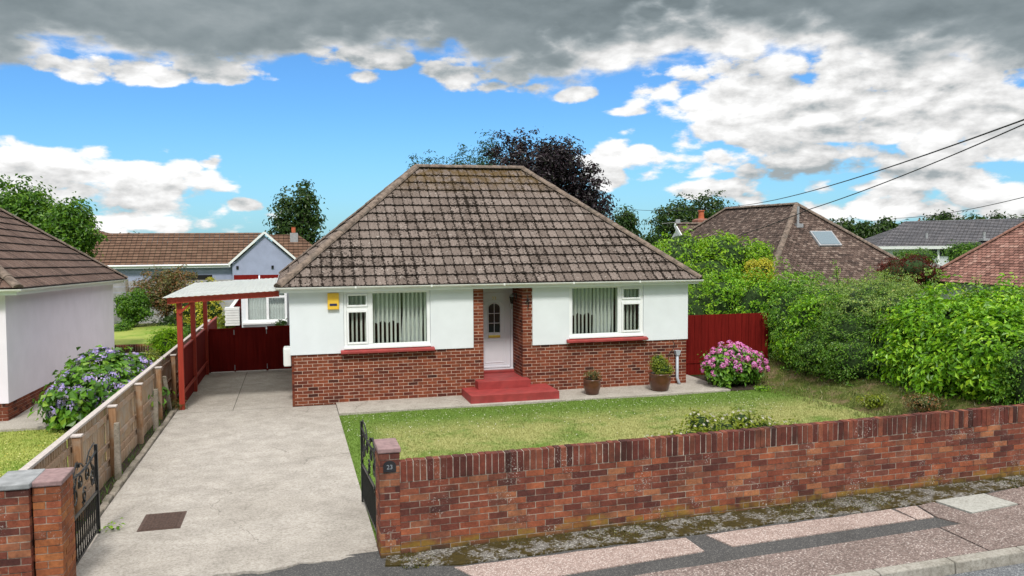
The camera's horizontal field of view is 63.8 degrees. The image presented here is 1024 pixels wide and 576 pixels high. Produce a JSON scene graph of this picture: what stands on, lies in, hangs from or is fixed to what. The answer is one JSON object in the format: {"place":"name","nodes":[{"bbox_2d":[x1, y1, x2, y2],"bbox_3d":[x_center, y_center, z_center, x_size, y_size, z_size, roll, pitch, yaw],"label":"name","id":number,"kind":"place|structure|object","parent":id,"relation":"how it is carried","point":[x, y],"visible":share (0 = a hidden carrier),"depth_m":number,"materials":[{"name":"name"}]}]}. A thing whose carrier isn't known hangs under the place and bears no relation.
{"place":"outdoors","nodes":[
{"label":"outdoors","id":0,"kind":"place"},
{"bbox_2d":[0,429,69,477],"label":"neighbour lawn","id":1,"kind":"structure","parent":0,"point":[13,455],"depth_m":14.88,"materials":[{"name":"green plant"}]},
{"bbox_2d":[0,352,160,431],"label":"neighbour path","id":2,"kind":"structure","parent":0,"point":[21,422],"depth_m":16.80,"materials":[{"name":"concrete"}]},
{"bbox_2d":[134,348,161,365],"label":"box bush","id":3,"kind":"object","parent":2,"relation":"on","point":[150,354],"visible":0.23,"depth_m":22.91,"materials":[{"name":"green plant"}]},
{"bbox_2d":[139,324,185,355],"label":"fern clump","id":4,"kind":"object","parent":2,"relation":"on","point":[166,342],"visible":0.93,"depth_m":26.82,"materials":[{"name":"green plant"}]},
{"bbox_2d":[76,410,168,528],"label":"fence border soil","id":5,"kind":"structure","parent":0,"point":[126,462],"depth_m":13.45,"materials":[{"name":"brown soil"}]},
{"bbox_2d":[19,319,210,520],"bbox_3d":[-7.768,2.081,18.613,0.218,1.500,20.920,-1,4,-15],"label":"boundary fence","id":6,"kind":"object","parent":5,"relation":"on","point":[128,407],"visible":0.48,"depth_m":12.63,"materials":[{"name":"brown wood"}]},
{"bbox_2d":[114,422,121,479],"bbox_3d":[-5.966,2.467,12.425,0.090,0.860,0.101,-1,4,-15],"label":"concrete post","id":7,"kind":"object","parent":5,"relation":"on","point":[117,461],"visible":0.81,"depth_m":12.39,"materials":[{"name":"grey concrete"}]},
{"bbox_2d":[85,407,173,520],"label":"border weeds","id":8,"kind":"object","parent":5,"relation":"on","point":[128,459],"visible":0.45,"depth_m":13.57,"materials":[{"name":"green plant"}]},
{"bbox_2d":[153,389,158,430],"bbox_3d":[-6.886,2.354,15.879,0.101,0.800,0.110,-1,4,-15],"label":"concrete post","id":9,"kind":"object","parent":5,"relation":"on","point":[155,414],"visible":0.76,"depth_m":15.85,"materials":[{"name":"grey concrete"}]},
{"bbox_2d":[162,376,171,411],"bbox_3d":[-7.386,2.274,17.627,0.103,0.820,0.346,-1,4,-4],"label":"concrete post","id":10,"kind":"object","parent":5,"relation":"on","point":[168,399],"visible":0.76,"depth_m":17.60,"materials":[{"name":"grey concrete"}]},
{"bbox_2d":[114,323,196,344],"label":"lawn","id":11,"kind":"structure","parent":0,"point":[137,334],"depth_m":30.39,"materials":[{"name":"green plant"}]},
{"bbox_2d":[114,322,134,331],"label":"bush","id":12,"kind":"object","parent":11,"relation":"on","point":[123,326],"visible":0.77,"depth_m":31.39,"materials":[{"name":"green plant"}]},
{"bbox_2d":[113,287,155,326],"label":"round bush","id":13,"kind":"object","parent":11,"relation":"on","point":[134,308],"visible":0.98,"depth_m":32.29,"materials":[{"name":"green plant"}]},
{"bbox_2d":[143,312,189,326],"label":"dark undergrowth","id":14,"kind":"object","parent":11,"relation":"on","point":[169,319],"visible":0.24,"depth_m":33.05,"materials":[{"name":"green plant"}]},
{"bbox_2d":[172,277,224,327],"bbox_3d":[-12.127,0.635,31.984,2.107,2.139,1.598,-1,4,-15],"label":"golden conifer","id":15,"kind":"object","parent":11,"relation":"on","point":[214,308],"visible":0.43,"depth_m":31.68,"materials":[{"name":"yellow plant"}]},
{"bbox_2d":[76,368,377,575],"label":"driveway","id":16,"kind":"structure","parent":0,"point":[258,487],"depth_m":11.67,"materials":[{"name":"concrete"}]},
{"bbox_2d":[72,442,100,565],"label":"iron gate","id":17,"kind":"structure","parent":16,"relation":"on","point":[92,528],"depth_m":9.49,"materials":[{"name":"black metal"}]},
{"bbox_2d":[137,511,186,531],"bbox_3d":[-4.444,2.974,10.458,0.500,0.053,0.690,-1,4,-15],"label":"drain cover","id":18,"kind":"object","parent":16,"relation":"on","point":[162,521],"visible":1,"depth_m":10.41,"materials":[{"name":"metal"}]},
{"bbox_2d":[184,316,216,402],"bbox_3d":[-8.437,1.815,22.451,0.095,1.451,9.141,-1,4,-15],"label":"red side fence","id":19,"kind":"object","parent":16,"relation":"on","point":[190,377],"visible":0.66,"depth_m":20.97,"materials":[{"name":"red wood"}]},
{"bbox_2d":[163,278,278,409],"bbox_3d":[-7.098,1.237,20.899,2.405,2.686,6.160,-1,4,-15],"label":"carport","id":20,"kind":"object","parent":16,"relation":"on","point":[212,291],"visible":0.92,"depth_m":18.69,"materials":[{"name":"red wood"}]},
{"bbox_2d":[217,311,235,328],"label":"yellow shrub","id":21,"kind":"object","parent":16,"relation":"on","point":[221,321],"visible":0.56,"depth_m":27.38,"materials":[{"name":"green plant"}]},
{"bbox_2d":[208,325,291,372],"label":"driveway gates","id":22,"kind":"object","parent":16,"relation":"on","point":[245,349],"visible":0.96,"depth_m":23.66,"materials":[{"name":"red wood"}]},
{"bbox_2d":[63,243,937,539],"bbox_3d":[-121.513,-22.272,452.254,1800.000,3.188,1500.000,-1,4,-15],"label":"ground","id":23,"kind":"structure","parent":0,"point":[345,437],"depth_m":24.70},
{"bbox_2d":[0,173,62,233],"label":"tree","id":24,"kind":"object","parent":23,"relation":"on","point":[22,202],"visible":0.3,"depth_m":35.30,"materials":[{"name":"green plant"}]},
{"bbox_2d":[31,467,75,575],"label":"gate pier","id":25,"kind":"structure","parent":23,"relation":"on","point":[53,518],"depth_m":8.14,"materials":[{"name":"brick"}]},
{"bbox_2d":[0,208,127,420],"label":"neighbour house","id":26,"kind":"structure","parent":23,"relation":"on","point":[56,302],"depth_m":20.16,"materials":[{"name":"paint"}]},
{"bbox_2d":[37,191,108,261],"bbox_3d":[-18.267,-0.870,34.067,2.432,6.277,2.498,0,4,7],"label":"tree","id":27,"kind":"object","parent":23,"relation":"on","point":[73,226],"visible":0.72,"depth_m":33.59,"materials":[{"name":"green plant"}]},
{"bbox_2d":[75,408,177,549],"bbox_3d":[-6.177,2.861,13.569,0.125,0.256,9.239,-1,4,-15],"label":"concrete edging","id":28,"kind":"object","parent":23,"relation":"on","point":[120,482],"visible":0.69,"depth_m":12.81,"materials":[{"name":"grey concrete"}]},
{"bbox_2d":[116,344,154,352],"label":"edging wall","id":29,"kind":"structure","parent":23,"relation":"on","point":[139,348],"depth_m":27.91,"materials":[{"name":"brick"}]},
{"bbox_2d":[127,262,198,317],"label":"bronze shrub","id":30,"kind":"object","parent":23,"relation":"on","point":[170,283],"visible":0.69,"depth_m":33.54,"materials":[{"name":"brown plant"}]},
{"bbox_2d":[113,278,234,323],"bbox_3d":[-15.643,0.688,39.708,16.480,2.350,0.120,-1,4,-15],"label":"hedge","id":31,"kind":"object","parent":23,"relation":"on","point":[122,287],"visible":0.05,"depth_m":39.00,"materials":[{"name":"green plant"}]},
{"bbox_2d":[86,227,311,301],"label":"house","id":32,"kind":"structure","parent":23,"relation":"on","point":[263,255],"depth_m":55.36,"materials":[{"name":"brown tile"}]},
{"bbox_2d":[230,299,241,327],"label":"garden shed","id":33,"kind":"structure","parent":23,"relation":"on","point":[236,303],"depth_m":27.64,"materials":[{"name":"white paint"}]},
{"bbox_2d":[225,307,239,325],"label":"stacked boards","id":34,"kind":"object","parent":33,"relation":"attached to","point":[232,316],"visible":1,"depth_m":27.14,"materials":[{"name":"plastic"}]},
{"bbox_2d":[262,179,329,255],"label":"tree","id":35,"kind":"object","parent":23,"relation":"on","point":[300,217],"visible":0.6,"depth_m":61.39,"materials":[{"name":"green plant"}]},
{"bbox_2d":[408,150,454,168],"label":"tree","id":36,"kind":"object","parent":23,"relation":"on","point":[416,162],"visible":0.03,"depth_m":45.01,"materials":[{"name":"green plant"}]},
{"bbox_2d":[234,164,703,405],"bbox_3d":[-2.359,-0.432,24.526,11.724,6.104,13.030,-1,4,-15],"label":"bungalow","id":37,"kind":"object","parent":23,"relation":"on","point":[425,271],"visible":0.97,"depth_m":19.89,"materials":[{"name":"brick"}]},
{"bbox_2d":[243,290,286,324],"bbox_3d":[-7.992,0.538,26.747,1.490,1.240,0.300,-1,4,-15],"label":"window","id":38,"kind":"structure","parent":37,"relation":"in","point":[266,310],"depth_m":26.83,"materials":[{"name":"white plastic"}]},
{"bbox_2d":[283,346,290,366],"bbox_3d":[-5.086,1.542,18.606,0.168,0.410,0.460,-1,4,-15],"label":"meter box","id":39,"kind":"object","parent":37,"relation":"attached to","point":[286,356],"visible":0.96,"depth_m":18.39,"materials":[{"name":"plastic"}]},
{"bbox_2d":[327,293,338,309],"bbox_3d":[-3.996,0.297,18.370,0.250,0.370,0.080,-1,4,-15],"label":"alarm box","id":40,"kind":"object","parent":37,"relation":"attached to","point":[332,301],"visible":1,"depth_m":18.34,"materials":[{"name":"yellow plastic"}]},
{"bbox_2d":[341,290,434,353],"bbox_3d":[-2.860,0.749,18.843,2.130,1.405,0.435,-1,4,-15],"label":"window","id":41,"kind":"structure","parent":37,"relation":"in","point":[377,306],"depth_m":18.90,"materials":[{"name":"white plastic"}]},
{"bbox_2d":[483,292,509,367],"bbox_3d":[-0.441,1.051,20.376,0.820,1.875,0.086,-1,4,-15],"label":"door","id":42,"kind":"structure","parent":37,"relation":"in","point":[496,306],"depth_m":20.39,"materials":[{"name":"plastic"}]},
{"bbox_2d":[566,285,647,342],"bbox_3d":[2.302,0.610,20.222,2.100,1.370,0.435,-1,4,-15],"label":"window","id":43,"kind":"structure","parent":37,"relation":"in","point":[580,298],"depth_m":20.26,"materials":[{"name":"white plastic"}]},
{"bbox_2d":[674,350,680,383],"bbox_3d":[4.158,1.994,20.640,0.140,0.855,0.162,-1,4,-15],"label":"waste pipe","id":44,"kind":"object","parent":37,"relation":"attached to","point":[677,353],"visible":1,"depth_m":20.63,"materials":[{"name":"grey plastic"}]},
{"bbox_2d":[446,129,503,165],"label":"tree","id":45,"kind":"object","parent":23,"relation":"on","point":[473,160],"visible":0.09,"depth_m":45.96,"materials":[{"name":"green plant"}]},
{"bbox_2d":[479,127,619,221],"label":"copper beech","id":46,"kind":"object","parent":23,"relation":"on","point":[558,165],"visible":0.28,"depth_m":40.63,"materials":[{"name":"purple plant"}]},
{"bbox_2d":[613,204,646,238],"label":"tree","id":47,"kind":"object","parent":23,"relation":"on","point":[627,220],"visible":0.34,"depth_m":59.11,"materials":[{"name":"green plant"}]},
{"bbox_2d":[642,230,662,247],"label":"tree","id":48,"kind":"object","parent":23,"relation":"on","point":[651,240],"visible":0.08,"depth_m":54.74,"materials":[{"name":"green plant"}]},
{"bbox_2d":[662,210,706,236],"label":"chimney house","id":49,"kind":"structure","parent":23,"relation":"on","point":[690,225],"depth_m":50.04,"materials":[{"name":"orange brick"}]},
{"bbox_2d":[638,189,734,247],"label":"tree","id":50,"kind":"object","parent":23,"relation":"on","point":[689,215],"visible":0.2,"depth_m":68.94,"materials":[{"name":"green plant"}]},
{"bbox_2d":[688,267,730,314],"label":"hedge shrub","id":51,"kind":"object","parent":23,"relation":"on","point":[697,298],"visible":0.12,"depth_m":23.93,"materials":[{"name":"green plant"}]},
{"bbox_2d":[399,403,1023,553],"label":"garden wall","id":52,"kind":"structure","parent":23,"relation":"on","point":[459,500],"depth_m":10.04,"materials":[{"name":"brick"}]},
{"bbox_2d":[653,224,780,291],"bbox_3d":[7.111,-0.660,29.866,5.175,3.308,4.617,-1,4,-15],"label":"green shrub","id":53,"kind":"object","parent":23,"relation":"on","point":[720,252],"visible":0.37,"depth_m":28.79,"materials":[{"name":"green plant"}]},
{"bbox_2d":[686,313,767,374],"bbox_3d":[5.595,1.521,22.350,3.060,1.620,0.095,-1,4,-15],"label":"red garden fence","id":54,"kind":"object","parent":23,"relation":"on","point":[706,333],"visible":0.47,"depth_m":22.32,"materials":[{"name":"red wood"}]},
{"bbox_2d":[741,255,778,283],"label":"golden shrub","id":55,"kind":"object","parent":23,"relation":"on","point":[763,264],"visible":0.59,"depth_m":24.80,"materials":[{"name":"yellow plant"}]},
{"bbox_2d":[699,257,824,357],"bbox_3d":[7.427,0.643,24.224,4.410,3.129,2.834,-1,4,-15],"label":"hedge shrub","id":56,"kind":"object","parent":23,"relation":"on","point":[735,299],"visible":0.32,"depth_m":23.82,"materials":[{"name":"green plant"}]},
{"bbox_2d":[662,202,923,294],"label":"pyramid roof house","id":57,"kind":"structure","parent":23,"relation":"on","point":[808,241],"depth_m":32.52,"materials":[{"name":"brown tile"}]},
{"bbox_2d":[829,216,863,235],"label":"tree","id":58,"kind":"object","parent":23,"relation":"on","point":[850,226],"visible":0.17,"depth_m":104.18,"materials":[{"name":"green plant"}]},
{"bbox_2d":[854,220,873,238],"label":"tree","id":59,"kind":"object","parent":23,"relation":"on","point":[862,230],"visible":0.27,"depth_m":107.05,"materials":[{"name":"green plant"}]},
{"bbox_2d":[862,215,897,244],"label":"tree","id":60,"kind":"object","parent":23,"relation":"on","point":[879,227],"visible":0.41,"depth_m":103.42,"materials":[{"name":"green plant"}]},
{"bbox_2d":[871,253,947,292],"bbox_3d":[12.981,-0.411,26.943,2.489,1.515,2.132,-1,4,-15],"label":"red maple","id":61,"kind":"object","parent":23,"relation":"on","point":[913,265],"visible":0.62,"depth_m":26.41,"materials":[{"name":"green plant"}]},
{"bbox_2d":[893,247,940,264],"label":"clipped hedge","id":62,"kind":"object","parent":23,"relation":"on","point":[922,252],"visible":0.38,"depth_m":59.20,"materials":[{"name":"green plant"}]},
{"bbox_2d":[918,208,958,245],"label":"tree","id":63,"kind":"object","parent":23,"relation":"on","point":[947,216],"visible":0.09,"depth_m":117.55,"materials":[{"name":"green plant"}]},
{"bbox_2d":[865,218,1023,267],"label":"slate roof house","id":64,"kind":"structure","parent":23,"relation":"on","point":[970,231],"depth_m":83.72,"materials":[{"name":"grey tile"}]},
{"bbox_2d":[941,239,980,261],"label":"clipped hedge","id":65,"kind":"object","parent":23,"relation":"on","point":[954,251],"visible":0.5,"depth_m":55.82,"materials":[{"name":"green plant"}]},
{"bbox_2d":[953,210,979,236],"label":"tree","id":66,"kind":"object","parent":23,"relation":"on","point":[971,217],"visible":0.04,"depth_m":121.67,"materials":[{"name":"green plant"}]},
{"bbox_2d":[937,221,1023,299],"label":"red roof house","id":67,"kind":"structure","parent":23,"relation":"on","point":[989,261],"depth_m":25.29,"materials":[{"name":"tile"}]},
{"bbox_2d":[980,210,1011,235],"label":"tree","id":68,"kind":"object","parent":23,"relation":"on","point":[998,216],"visible":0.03,"depth_m":123.79,"materials":[{"name":"green plant"}]},
{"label":"neighbour border soil","id":69,"kind":"structure","parent":23,"relation":"on","visible":0},
{"bbox_2d":[27,345,174,430],"bbox_3d":[-8.532,2.023,17.321,2.589,1.586,3.594,-1,4,-15],"label":"hydrangea","id":70,"kind":"object","parent":69,"relation":"on","point":[93,379],"visible":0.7,"depth_m":16.35,"materials":[{"name":"green plant"}]},
{"bbox_2d":[0,0,1023,243],"label":"sky","id":71,"kind":"structure","parent":0,"point":[170,116],"materials":[{"name":"blue"}]},
{"bbox_2d":[336,375,730,415],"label":"garden path","id":72,"kind":"structure","parent":0,"point":[692,385],"depth_m":18.88,"materials":[{"name":"concrete"}]},
{"bbox_2d":[583,378,600,394],"bbox_3d":[1.889,2.325,19.398,0.428,0.360,0.428,-1,4,-15],"label":"plant pot","id":73,"kind":"object","parent":72,"relation":"on","point":[591,387],"visible":0.96,"depth_m":19.24,"materials":[{"name":"brown ceramic"}]},
{"bbox_2d":[582,368,601,379],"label":"potted shrub","id":74,"kind":"object","parent":73,"relation":"on","point":[593,375],"visible":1,"depth_m":19.32,"materials":[{"name":"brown plant"}]},
{"bbox_2d":[648,372,670,391],"bbox_3d":[3.564,2.259,19.823,0.551,0.420,0.551,-1,4,-15],"label":"plant pot","id":75,"kind":"object","parent":72,"relation":"on","point":[659,383],"visible":0.88,"depth_m":19.62,"materials":[{"name":"brown ceramic"}]},
{"bbox_2d":[648,353,674,375],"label":"potted shrub","id":76,"kind":"object","parent":75,"relation":"on","point":[660,365],"visible":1,"depth_m":19.67,"materials":[{"name":"green plant"}]},
{"bbox_2d":[236,488,1017,575],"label":"pavement base","id":77,"kind":"object","parent":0,"point":[373,563],"visible":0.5,"depth_m":9.02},
{"bbox_2d":[0,469,44,575],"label":"garden wall","id":78,"kind":"structure","parent":77,"relation":"on","point":[17,549],"depth_m":7.99,"materials":[{"name":"brick"}]},
{"bbox_2d":[374,438,400,557],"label":"gate pier","id":79,"kind":"structure","parent":77,"relation":"on","point":[387,475],"depth_m":9.10,"materials":[{"name":"brick"}]},
{"bbox_2d":[360,419,376,539],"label":"iron gate","id":80,"kind":"structure","parent":79,"relation":"attached to","point":[368,492],"depth_m":10.39,"materials":[{"name":"black metal"}]},
{"bbox_2d":[454,538,703,575],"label":"pavement slab","id":81,"kind":"structure","parent":77,"relation":"on","point":[570,563],"depth_m":8.90,"materials":[{"name":"pink concrete"}]},
{"bbox_2d":[385,475,1023,569],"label":"mossy verge","id":82,"kind":"structure","parent":77,"relation":"on","point":[542,545],"depth_m":9.78,"materials":[{"name":"green plant"}]},
{"bbox_2d":[706,509,914,546],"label":"pavement slab","id":83,"kind":"structure","parent":77,"relation":"on","point":[736,538],"depth_m":9.66,"materials":[{"name":"concrete"}]},
{"bbox_2d":[635,528,987,575],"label":"pavement slab","id":84,"kind":"structure","parent":77,"relation":"on","point":[887,551],"depth_m":8.83,"materials":[{"name":"concrete"}]},
{"bbox_2d":[895,506,933,519],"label":"pavement slab","id":85,"kind":"structure","parent":77,"relation":"on","point":[915,512],"depth_m":10.07,"materials":[{"name":"concrete"}]},
{"bbox_2d":[918,486,1023,550],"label":"pavement slab","id":86,"kind":"structure","parent":77,"relation":"on","point":[996,529],"depth_m":9.71,"materials":[{"name":"concrete"}]},
{"bbox_2d":[935,493,1016,513],"bbox_3d":[5.857,2.732,10.342,0.870,0.085,0.505,-1,4,-15],"label":"pavement cover","id":87,"kind":"object","parent":77,"relation":"on","point":[972,504],"visible":0.77,"depth_m":10.33,"materials":[{"name":"grey concrete"}]},
{"bbox_2d":[339,382,926,538],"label":"lawn","id":88,"kind":"structure","parent":0,"point":[536,426],"depth_m":16.55,"materials":[{"name":"green plant"}]},
{"bbox_2d":[348,395,772,444],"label":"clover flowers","id":89,"kind":"object","parent":88,"relation":"on","point":[542,405],"visible":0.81,"depth_m":17.41,"materials":[{"name":"white plant"}]},
{"bbox_2d":[631,407,797,436],"bbox_3d":[2.712,2.253,10.811,2.863,1.322,0.818,-1,4,-15],"label":"flowering shrub","id":90,"kind":"object","parent":88,"relation":"on","point":[697,422],"visible":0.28,"depth_m":10.80,"materials":[{"name":"green plant"}]},
{"bbox_2d":[693,375,769,390],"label":"flower bed soil","id":91,"kind":"structure","parent":0,"point":[749,386],"depth_m":20.45,"materials":[{"name":"brown soil"}]},
{"bbox_2d":[697,340,769,387],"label":"hydrangea","id":92,"kind":"object","parent":91,"relation":"on","point":[726,365],"visible":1,"depth_m":20.27,"materials":[{"name":"pink plant"}]},
{"bbox_2d":[741,238,780,276],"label":"green shrub","id":93,"kind":"object","parent":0,"point":[762,249],"visible":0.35,"depth_m":28.73,"materials":[{"name":"green plant"}]},
{"bbox_2d":[615,119,1023,210],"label":"overhead wire","id":94,"kind":"object","parent":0,"point":[874,171],"visible":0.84,"depth_m":23.00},
{"bbox_2d":[739,358,1018,417],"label":"bank","id":95,"kind":"structure","parent":0,"point":[777,381],"depth_m":18.36,"materials":[{"name":"green plant"}]},
{"bbox_2d":[755,270,844,373],"bbox_3d":[8.278,0.853,22.404,3.301,2.639,3.626,-1,4,-15],"label":"hedge shrub","id":96,"kind":"object","parent":95,"relation":"on","point":[778,310],"visible":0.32,"depth_m":22.51,"materials":[{"name":"green plant"}]},
{"bbox_2d":[770,287,846,366],"bbox_3d":[7.859,1.040,21.274,1.964,2.163,2.015,-1,4,-15],"label":"hedge shrub","id":97,"kind":"object","parent":95,"relation":"on","point":[807,309],"visible":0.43,"depth_m":21.21,"materials":[{"name":"green plant"}]},
{"bbox_2d":[784,283,936,385],"bbox_3d":[8.900,1.087,20.008,4.033,2.348,3.691,-1,4,-15],"label":"hedge shrub","id":98,"kind":"object","parent":95,"relation":"on","point":[844,348],"visible":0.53,"depth_m":19.52,"materials":[{"name":"green plant"}]},
{"bbox_2d":[850,392,888,408],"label":"bank tuft","id":99,"kind":"object","parent":95,"relation":"on","point":[874,399],"visible":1,"depth_m":17.03,"materials":[{"name":"green plant"}]},
{"bbox_2d":[793,266,1023,329],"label":"hedge shrub","id":100,"kind":"object","parent":95,"relation":"on","point":[871,300],"visible":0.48,"depth_m":20.24,"materials":[{"name":"green plant"}]},
{"bbox_2d":[898,391,949,411],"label":"bank tuft","id":101,"kind":"object","parent":95,"relation":"on","point":[923,403],"visible":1,"depth_m":16.22,"materials":[{"name":"brown plant"}]},
{"bbox_2d":[867,269,1023,403],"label":"hedge shrub","id":102,"kind":"object","parent":95,"relation":"on","point":[953,349],"visible":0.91,"depth_m":16.89,"materials":[{"name":"green plant"}]},
{"bbox_2d":[981,332,1023,405],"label":"hedge shrub","id":103,"kind":"object","parent":95,"relation":"on","point":[1014,371],"visible":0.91,"depth_m":15.35,"materials":[{"name":"green plant"}]},
{"bbox_2d":[737,124,1023,235],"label":"overhead wire","id":104,"kind":"object","parent":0,"point":[899,176],"visible":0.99,"depth_m":19.80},
{"bbox_2d":[946,563,1023,575],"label":"road","id":105,"kind":"structure","parent":0,"point":[1014,570],"depth_m":8.65,"materials":[{"name":"grey asphalt"}]},
{"bbox_2d":[830,569,879,575],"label":"kerb","id":106,"kind":"structure","parent":105,"relation":"on","point":[869,572],"depth_m":8.42,"materials":[{"name":"concrete"}]},
{"bbox_2d":[873,558,954,575],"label":"kerb","id":107,"kind":"structure","parent":105,"relation":"on","point":[940,567],"depth_m":8.56,"materials":[{"name":"concrete"}]},
{"bbox_2d":[947,547,1023,573],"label":"kerb","id":108,"kind":"structure","parent":105,"relation":"on","point":[987,559],"depth_m":8.77,"materials":[{"name":"concrete"}]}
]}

